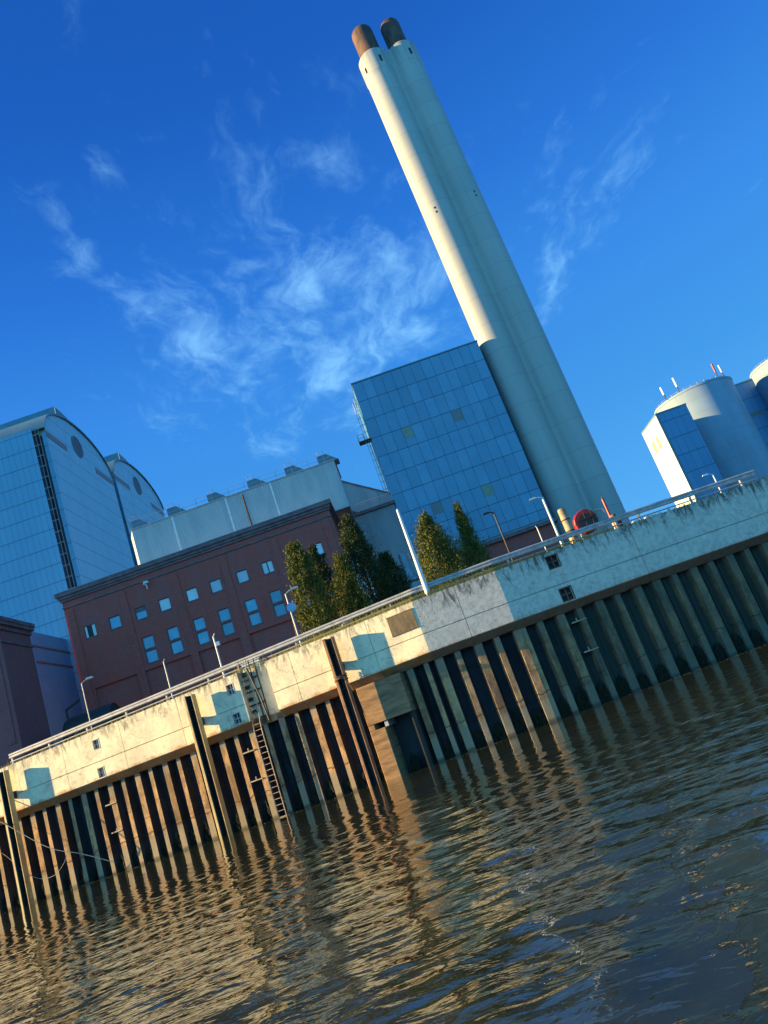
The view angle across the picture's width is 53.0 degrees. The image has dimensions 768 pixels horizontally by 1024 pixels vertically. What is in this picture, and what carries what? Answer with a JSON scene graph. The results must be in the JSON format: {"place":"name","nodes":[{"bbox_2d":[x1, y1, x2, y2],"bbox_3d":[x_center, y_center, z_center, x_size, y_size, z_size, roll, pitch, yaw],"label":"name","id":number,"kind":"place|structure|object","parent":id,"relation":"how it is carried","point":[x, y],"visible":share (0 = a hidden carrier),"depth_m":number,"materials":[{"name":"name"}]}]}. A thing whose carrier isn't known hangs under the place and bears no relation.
{"place":"outdoors","nodes":[
{"label":"outdoors","id":0,"kind":"place"},
{"bbox_2d":[0,616,53,768],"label":"dark brick block","id":1,"kind":"structure","parent":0,"point":[24,723],"depth_m":69.21,"materials":[{"name":"brown brick"}]},
{"bbox_2d":[0,407,134,712],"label":"power block tower","id":2,"kind":"structure","parent":0,"point":[62,528],"depth_m":109.78,"materials":[{"name":"glass"}]},
{"bbox_2d":[71,436,83,457],"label":"round window","id":3,"kind":"structure","parent":2,"relation":"in","point":[76,444],"depth_m":122.78,"materials":[{"name":"glass"}]},
{"bbox_2d":[62,699,123,742],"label":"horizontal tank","id":4,"kind":"object","parent":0,"point":[75,721],"visible":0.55,"depth_m":69.10,"materials":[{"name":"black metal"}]},
{"bbox_2d":[104,452,164,565],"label":"power block tower","id":5,"kind":"structure","parent":0,"point":[137,495],"depth_m":145.36,"materials":[{"name":"metal"}]},
{"bbox_2d":[133,477,141,494],"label":"round window","id":6,"kind":"structure","parent":5,"relation":"in","point":[137,486],"depth_m":149.24,"materials":[{"name":"glass"}]},
{"bbox_2d":[53,498,354,718],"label":"brick boiler house","id":7,"kind":"structure","parent":0,"point":[131,629],"depth_m":82.71,"materials":[{"name":"brown brick"}]},
{"bbox_2d":[84,624,97,638],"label":"window","id":8,"kind":"structure","parent":7,"relation":"in","point":[90,630],"depth_m":82.84,"materials":[{"name":"blue glass"}]},
{"bbox_2d":[109,615,121,630],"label":"window","id":9,"kind":"structure","parent":7,"relation":"in","point":[115,622],"depth_m":82.96,"materials":[{"name":"blue glass"}]},
{"bbox_2d":[134,606,147,620],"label":"window","id":10,"kind":"structure","parent":7,"relation":"in","point":[141,613],"depth_m":83.07,"materials":[{"name":"blue glass"}]},
{"bbox_2d":[142,635,155,650],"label":"window","id":11,"kind":"structure","parent":7,"relation":"in","point":[148,642],"depth_m":82.18,"materials":[{"name":"blue glass"}]},
{"bbox_2d":[145,648,158,664],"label":"window","id":12,"kind":"structure","parent":7,"relation":"in","point":[152,656],"depth_m":81.76,"materials":[{"name":"blue glass"}]},
{"bbox_2d":[158,597,171,612],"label":"window","id":13,"kind":"structure","parent":7,"relation":"in","point":[164,604],"depth_m":83.15,"materials":[{"name":"blue glass"}]},
{"bbox_2d":[167,626,180,641],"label":"window","id":14,"kind":"structure","parent":7,"relation":"in","point":[173,633],"depth_m":82.26,"materials":[{"name":"blue glass"}]},
{"bbox_2d":[170,639,183,655],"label":"window","id":15,"kind":"structure","parent":7,"relation":"in","point":[177,647],"depth_m":81.86,"materials":[{"name":"blue glass"}]},
{"bbox_2d":[186,587,199,602],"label":"window","id":16,"kind":"structure","parent":7,"relation":"in","point":[192,594],"depth_m":83.25,"materials":[{"name":"blue glass"}]},
{"bbox_2d":[193,617,206,631],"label":"window","id":17,"kind":"structure","parent":7,"relation":"in","point":[199,623],"depth_m":82.36,"materials":[{"name":"blue glass"}]},
{"bbox_2d":[197,630,210,645],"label":"window","id":18,"kind":"structure","parent":7,"relation":"in","point":[203,637],"depth_m":81.95,"materials":[{"name":"blue glass"}]},
{"bbox_2d":[209,579,222,593],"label":"window","id":19,"kind":"structure","parent":7,"relation":"in","point":[215,585],"depth_m":83.34,"materials":[{"name":"blue glass"}]},
{"bbox_2d":[217,608,230,622],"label":"window","id":20,"kind":"structure","parent":7,"relation":"in","point":[224,614],"depth_m":82.44,"materials":[{"name":"blue glass"}]},
{"bbox_2d":[221,621,235,636],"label":"window","id":21,"kind":"structure","parent":7,"relation":"in","point":[228,628],"depth_m":82.04,"materials":[{"name":"blue glass"}]},
{"bbox_2d":[129,451,354,564],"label":"roof storey","id":22,"kind":"object","parent":7,"relation":"on","point":[219,515],"visible":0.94,"depth_m":90.32,"materials":[{"name":"metal"}]},
{"bbox_2d":[236,569,249,584],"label":"window","id":23,"kind":"structure","parent":7,"relation":"in","point":[242,576],"depth_m":83.43,"materials":[{"name":"blue glass"}]},
{"bbox_2d":[244,598,258,613],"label":"window","id":24,"kind":"structure","parent":7,"relation":"in","point":[251,605],"depth_m":82.54,"materials":[{"name":"blue glass"}]},
{"bbox_2d":[248,611,261,626],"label":"window","id":25,"kind":"structure","parent":7,"relation":"in","point":[255,618],"depth_m":82.14,"materials":[{"name":"blue glass"}]},
{"bbox_2d":[261,560,274,574],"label":"window","id":26,"kind":"structure","parent":7,"relation":"in","point":[267,567],"depth_m":83.53,"materials":[{"name":"blue glass"}]},
{"bbox_2d":[269,589,283,604],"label":"window","id":27,"kind":"structure","parent":7,"relation":"in","point":[275,596],"depth_m":82.64,"materials":[{"name":"blue glass"}]},
{"bbox_2d":[273,602,287,617],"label":"window","id":28,"kind":"structure","parent":7,"relation":"in","point":[280,609],"depth_m":82.22,"materials":[{"name":"blue glass"}]},
{"bbox_2d":[311,542,324,554],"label":"window","id":29,"kind":"structure","parent":7,"relation":"in","point":[320,550],"depth_m":83.74,"materials":[{"name":"blue glass"}]},
{"bbox_2d":[0,643,767,1023],"bbox_3d":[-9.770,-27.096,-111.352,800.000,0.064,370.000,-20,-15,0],"label":"river","id":30,"kind":"structure","parent":0,"point":[604,863],"depth_m":10.32,"materials":[{"name":"liquid"}]},
{"bbox_2d":[0,770,34,907],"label":"mooring pile","id":31,"kind":"object","parent":30,"relation":"in","point":[8,795],"visible":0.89,"depth_m":45.22,"materials":[{"name":"paint"}]},
{"bbox_2d":[0,849,67,878],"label":"rope","id":32,"kind":"object","parent":31,"relation":"hanging from","point":[33,876],"visible":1,"depth_m":44.39,"materials":[{"name":"fabric"}]},
{"bbox_2d":[0,821,114,862],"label":"rope","id":33,"kind":"object","parent":31,"relation":"attached to","point":[55,849],"visible":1,"depth_m":44.24,"materials":[{"name":"fabric"}]},
{"bbox_2d":[182,694,232,838],"bbox_3d":[-9.252,14.691,41.816,0.530,9.740,0.866,-24,-16,14],"label":"mooring pile","id":34,"kind":"object","parent":30,"relation":"in","point":[197,723],"visible":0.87,"depth_m":41.85,"materials":[{"name":"paint"}]},
{"bbox_2d":[322,637,381,787],"bbox_3d":[-1.315,11.149,39.584,0.530,9.780,0.866,-24,-16,14],"label":"mooring pile","id":35,"kind":"object","parent":30,"relation":"in","point":[336,663],"visible":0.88,"depth_m":39.60,"materials":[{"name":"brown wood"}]},
{"bbox_2d":[333,673,365,716],"bbox_3d":[-1.871,9.566,39.820,0.898,2.542,0.758,-31,-19,35],"label":"wound rope","id":36,"kind":"object","parent":35,"relation":"attached to","point":[338,678],"visible":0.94,"depth_m":39.80,"materials":[{"name":"fabric"}]},
{"bbox_2d":[0,477,767,913],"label":"quay wall","id":37,"kind":"structure","parent":30,"relation":"in","point":[650,593],"depth_m":40.55,"materials":[{"name":"concrete"}]},
{"bbox_2d":[240,657,260,671],"bbox_3d":[-7.514,8.682,43.635,1.354,0.470,0.386,-24,-16,14],"label":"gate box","id":38,"kind":"object","parent":37,"relation":"on","point":[251,661],"visible":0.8,"depth_m":43.50,"materials":[{"name":"white paint"}]},
{"bbox_2d":[237,658,271,722],"bbox_3d":[-7.261,10.004,42.685,1.253,3.600,0.470,-24,-16,14],"label":"niche frame","id":39,"kind":"object","parent":37,"relation":"attached to","point":[256,689],"visible":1,"depth_m":42.70,"materials":[{"name":"black metal"}]},
{"bbox_2d":[237,660,286,817],"bbox_3d":[-6.487,12.798,41.800,0.584,9.755,0.324,-24,-16,14],"label":"quay ladder","id":40,"kind":"object","parent":37,"relation":"attached to","point":[260,741],"visible":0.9,"depth_m":41.72,"materials":[{"name":"metal"}]},
{"bbox_2d":[8,470,757,762],"bbox_3d":[-1.798,6.399,43.274,47.467,0.880,3.981,-22,-16,7],"label":"guard rail","id":41,"kind":"object","parent":37,"relation":"on","point":[471,569],"visible":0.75,"depth_m":41.98,"materials":[{"name":"metal"}]},
{"bbox_2d":[2,628,765,911],"bbox_3d":[1.364,13.361,41.689,57.883,1.536,5.229,-22,-16,6],"label":"river weed","id":42,"kind":"object","parent":37,"relation":"attached to","point":[564,709],"visible":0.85,"depth_m":39.50,"materials":[{"name":"plant"}]},
{"bbox_2d":[356,672,434,780],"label":"outfall block","id":43,"kind":"structure","parent":37,"relation":"attached to","point":[389,701],"depth_m":39.94,"materials":[{"name":"concrete"}]},
{"bbox_2d":[386,608,418,636],"bbox_3d":[0.949,5.774,40.118,1.549,1.046,0.043,-24,-16,14],"label":"wall board","id":44,"kind":"object","parent":37,"relation":"attached to","point":[401,622],"depth_m":40.10,"materials":[{"name":"metal"}]},
{"bbox_2d":[396,509,430,597],"bbox_3d":[1.368,2.244,41.417,0.890,5.150,0.480,-20,-15,0],"label":"white mast","id":45,"kind":"object","parent":37,"relation":"on","point":[421,575],"visible":0.77,"depth_m":41.23,"materials":[{"name":"metal"}]},
{"bbox_2d":[557,507,577,543],"bbox_3d":[10.021,0.824,41.700,0.524,2.260,0.524,-20,-15,0],"label":"thick bollard","id":46,"kind":"object","parent":37,"relation":"on","point":[565,520],"visible":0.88,"depth_m":41.61,"materials":[{"name":"metal"}]},
{"bbox_2d":[583,647,598,653],"bbox_3d":[10.563,7.004,39.431,0.788,0.235,0.400,-19,-16,-3],"label":"mooring bar","id":47,"kind":"object","parent":37,"relation":"attached to","point":[590,649],"visible":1,"depth_m":39.23,"materials":[{"name":"metal"}]},
{"bbox_2d":[610,514,623,527],"bbox_3d":[12.877,0.623,42.418,0.470,1.100,0.340,-20,-15,0],"label":"rusty stub","id":48,"kind":"object","parent":37,"relation":"on","point":[619,521],"visible":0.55,"depth_m":42.32,"materials":[{"name":"metal"}]},
{"bbox_2d":[1,474,766,768],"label":"edge grass","id":49,"kind":"structure","parent":0,"point":[348,624],"depth_m":40.72,"materials":[{"name":"green plant"}]},
{"bbox_2d":[0,0,767,594],"label":"sky","id":50,"kind":"structure","parent":0,"point":[213,227],"materials":[{"name":"blue"}]},
{"bbox_2d":[398,552,423,599],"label":"vertical tank","id":51,"kind":"object","parent":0,"point":[410,571],"visible":0.23,"depth_m":84.73,"materials":[{"name":"metal"}]},
{"bbox_2d":[450,517,561,580],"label":"brick building","id":52,"kind":"structure","parent":0,"point":[523,538],"depth_m":101.30,"materials":[{"name":"brown brick"}]},
{"bbox_2d":[641,403,728,507],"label":"silo stair house","id":53,"kind":"structure","parent":0,"point":[680,452],"depth_m":174.96,"materials":[{"name":"metal"}]},
{"bbox_2d":[651,441,657,452],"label":"window","id":54,"kind":"structure","parent":53,"relation":"in","point":[653,444],"depth_m":183.03,"materials":[{"name":"yellow glass"}]},
{"bbox_2d":[655,436,661,447],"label":"window","id":55,"kind":"structure","parent":53,"relation":"in","point":[657,439],"depth_m":179.78,"materials":[{"name":"yellow glass"}]},
{"label":"ground","id":56,"kind":"structure","parent":0,"visible":0},
{"bbox_2d":[30,632,82,746],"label":"smooth annex","id":57,"kind":"object","parent":56,"relation":"on","point":[57,679],"visible":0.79,"depth_m":96.02,"materials":[{"name":"metal"}]},
{"bbox_2d":[81,676,93,731],"bbox_3d":[-19.721,13.431,52.313,0.995,4.476,0.240,-20,-15,0],"label":"lamp post","id":58,"kind":"object","parent":56,"relation":"on","point":[88,678],"visible":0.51,"depth_m":52.62,"materials":[{"name":"metal"}]},
{"bbox_2d":[163,659,173,698],"bbox_3d":[-13.991,11.292,50.257,0.203,3.511,0.203,-5,-21,-43],"label":"lamp post","id":59,"kind":"object","parent":56,"relation":"on","point":[167,677],"visible":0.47,"depth_m":50.34,"materials":[{"name":"metal"}]},
{"bbox_2d":[213,633,224,676],"bbox_3d":[-10.220,9.332,48.338,0.390,3.573,0.220,-20,-15,0],"label":"lamp post","id":60,"kind":"object","parent":56,"relation":"on","point":[217,643],"visible":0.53,"depth_m":48.50,"materials":[{"name":"grey metal"}]},
{"bbox_2d":[285,586,302,646],"bbox_3d":[-5.198,6.799,47.491,1.192,4.433,0.245,-20,-15,0],"label":"lamp post","id":61,"kind":"object","parent":56,"relation":"on","point":[291,607],"visible":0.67,"depth_m":47.63,"materials":[{"name":"metal"}]},
{"bbox_2d":[282,539,336,644],"bbox_3d":[-4.780,5.651,50.946,3.297,8.288,3.549,-27,-17,23],"label":"conifer tree","id":62,"kind":"object","parent":56,"relation":"on","point":[307,581],"visible":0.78,"depth_m":50.63,"materials":[{"name":"green plant"}]},
{"bbox_2d":[306,542,352,630],"bbox_3d":[-4.091,6.075,53.942,3.821,8.669,3.659,-20,-15,0],"label":"conifer tree","id":63,"kind":"object","parent":56,"relation":"on","point":[320,566],"visible":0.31,"depth_m":53.86,"materials":[{"name":"green plant"}]},
{"bbox_2d":[328,551,379,626],"bbox_3d":[-2.265,5.920,52.611,3.813,7.046,3.258,-9,-19,-33],"label":"conifer tree","id":64,"kind":"object","parent":56,"relation":"on","point":[343,568],"visible":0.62,"depth_m":52.44,"materials":[{"name":"green plant"}]},
{"bbox_2d":[341,480,396,586],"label":"conveyor gallery","id":65,"kind":"object","parent":56,"relation":"on","point":[356,494],"visible":0.19,"depth_m":106.74,"materials":[{"name":"grey metal"}]},
{"bbox_2d":[330,512,415,620],"bbox_3d":[-1.518,4.770,55.104,5.763,9.974,5.931,-14,-17,-20],"label":"conifer tree","id":66,"kind":"object","parent":56,"relation":"on","point":[361,560],"visible":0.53,"depth_m":54.44,"materials":[{"name":"green plant"}]},
{"bbox_2d":[350,493,418,595],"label":"grey plant block","id":67,"kind":"structure","parent":56,"relation":"on","point":[382,525],"depth_m":99.16,"materials":[{"name":"concrete"}]},
{"bbox_2d":[375,550,416,606],"bbox_3d":[1.124,5.713,55.472,4.102,6.736,4.174,-32,-19,36],"label":"conifer tree","id":68,"kind":"object","parent":56,"relation":"on","point":[399,575],"visible":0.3,"depth_m":55.47,"materials":[{"name":"green plant"}]},
{"bbox_2d":[407,508,487,597],"bbox_3d":[3.531,2.786,48.558,5.759,6.774,5.036,-20,-15,0],"label":"conifer tree","id":69,"kind":"object","parent":56,"relation":"on","point":[433,543],"visible":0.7,"depth_m":48.26,"materials":[{"name":"green plant"}]},
{"bbox_2d":[351,340,549,585],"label":"blue clad box","id":70,"kind":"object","parent":56,"relation":"on","point":[440,432],"visible":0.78,"depth_m":124.71,"materials":[{"name":"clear glass"}]},
{"bbox_2d":[451,500,498,579],"bbox_3d":[6.352,2.872,54.674,4.850,8.041,4.892,-20,-15,0],"label":"conifer tree","id":71,"kind":"object","parent":56,"relation":"on","point":[467,530],"visible":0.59,"depth_m":54.74,"materials":[{"name":"green plant"}]},
{"bbox_2d":[352,17,630,544],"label":"chimney","id":72,"kind":"object","parent":56,"relation":"on","point":[564,459],"visible":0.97,"depth_m":132.81,"materials":[{"name":"concrete"}]},
{"bbox_2d":[483,512,513,560],"bbox_3d":[9.957,3.672,62.444,1.054,8.182,0.308,-20,-15,0],"label":"lamp post","id":73,"kind":"object","parent":56,"relation":"on","point":[506,544],"visible":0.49,"depth_m":62.98,"materials":[{"name":"black metal"}]},
{"bbox_2d":[529,497,561,543],"bbox_3d":[13.381,2.192,60.433,1.248,7.552,0.396,-20,-15,0],"label":"lamp post","id":74,"kind":"object","parent":56,"relation":"on","point":[550,516],"visible":0.46,"depth_m":60.93,"materials":[{"name":"grey metal"}]},
{"bbox_2d":[572,508,612,536],"bbox_3d":[12.598,1.033,46.255,2.080,2.590,1.010,-20,-15,0],"label":"red drum","id":75,"kind":"object","parent":56,"relation":"on","point":[584,518],"visible":0.75,"depth_m":46.02,"materials":[{"name":"paint"}]},
{"bbox_2d":[601,497,614,528],"bbox_3d":[13.064,0.299,44.353,0.160,2.600,0.152,-20,-15,0],"label":"striped pole","id":76,"kind":"object","parent":56,"relation":"on","point":[605,506],"visible":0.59,"depth_m":44.46,"materials":[{"name":"red metal"}]},
{"bbox_2d":[654,375,767,489],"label":"coal silo","id":77,"kind":"object","parent":56,"relation":"on","point":[727,427],"visible":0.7,"depth_m":185.32,"materials":[{"name":"metal"}]},
{"bbox_2d":[702,474,720,489],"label":"lamp post","id":78,"kind":"object","parent":56,"relation":"on","point":[713,477],"visible":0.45,"depth_m":75.67,"materials":[{"name":"grey metal"}]},
{"bbox_2d":[734,378,767,447],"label":"silo link block","id":79,"kind":"structure","parent":56,"relation":"on","point":[753,401],"depth_m":198.58,"materials":[{"name":"glass"}]},
{"bbox_2d":[751,411,758,416],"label":"window","id":80,"kind":"structure","parent":79,"relation":"in","point":[755,413],"depth_m":197.91,"materials":[{"name":"blue glass"}]},
{"bbox_2d":[757,409,764,414],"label":"window","id":81,"kind":"structure","parent":79,"relation":"in","point":[761,411],"depth_m":197.96,"materials":[{"name":"blue glass"}]},
{"bbox_2d":[750,358,767,407],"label":"coal silo","id":82,"kind":"object","parent":56,"relation":"on","point":[759,375],"visible":0.97,"depth_m":195.98,"materials":[{"name":"concrete"}]}
]}

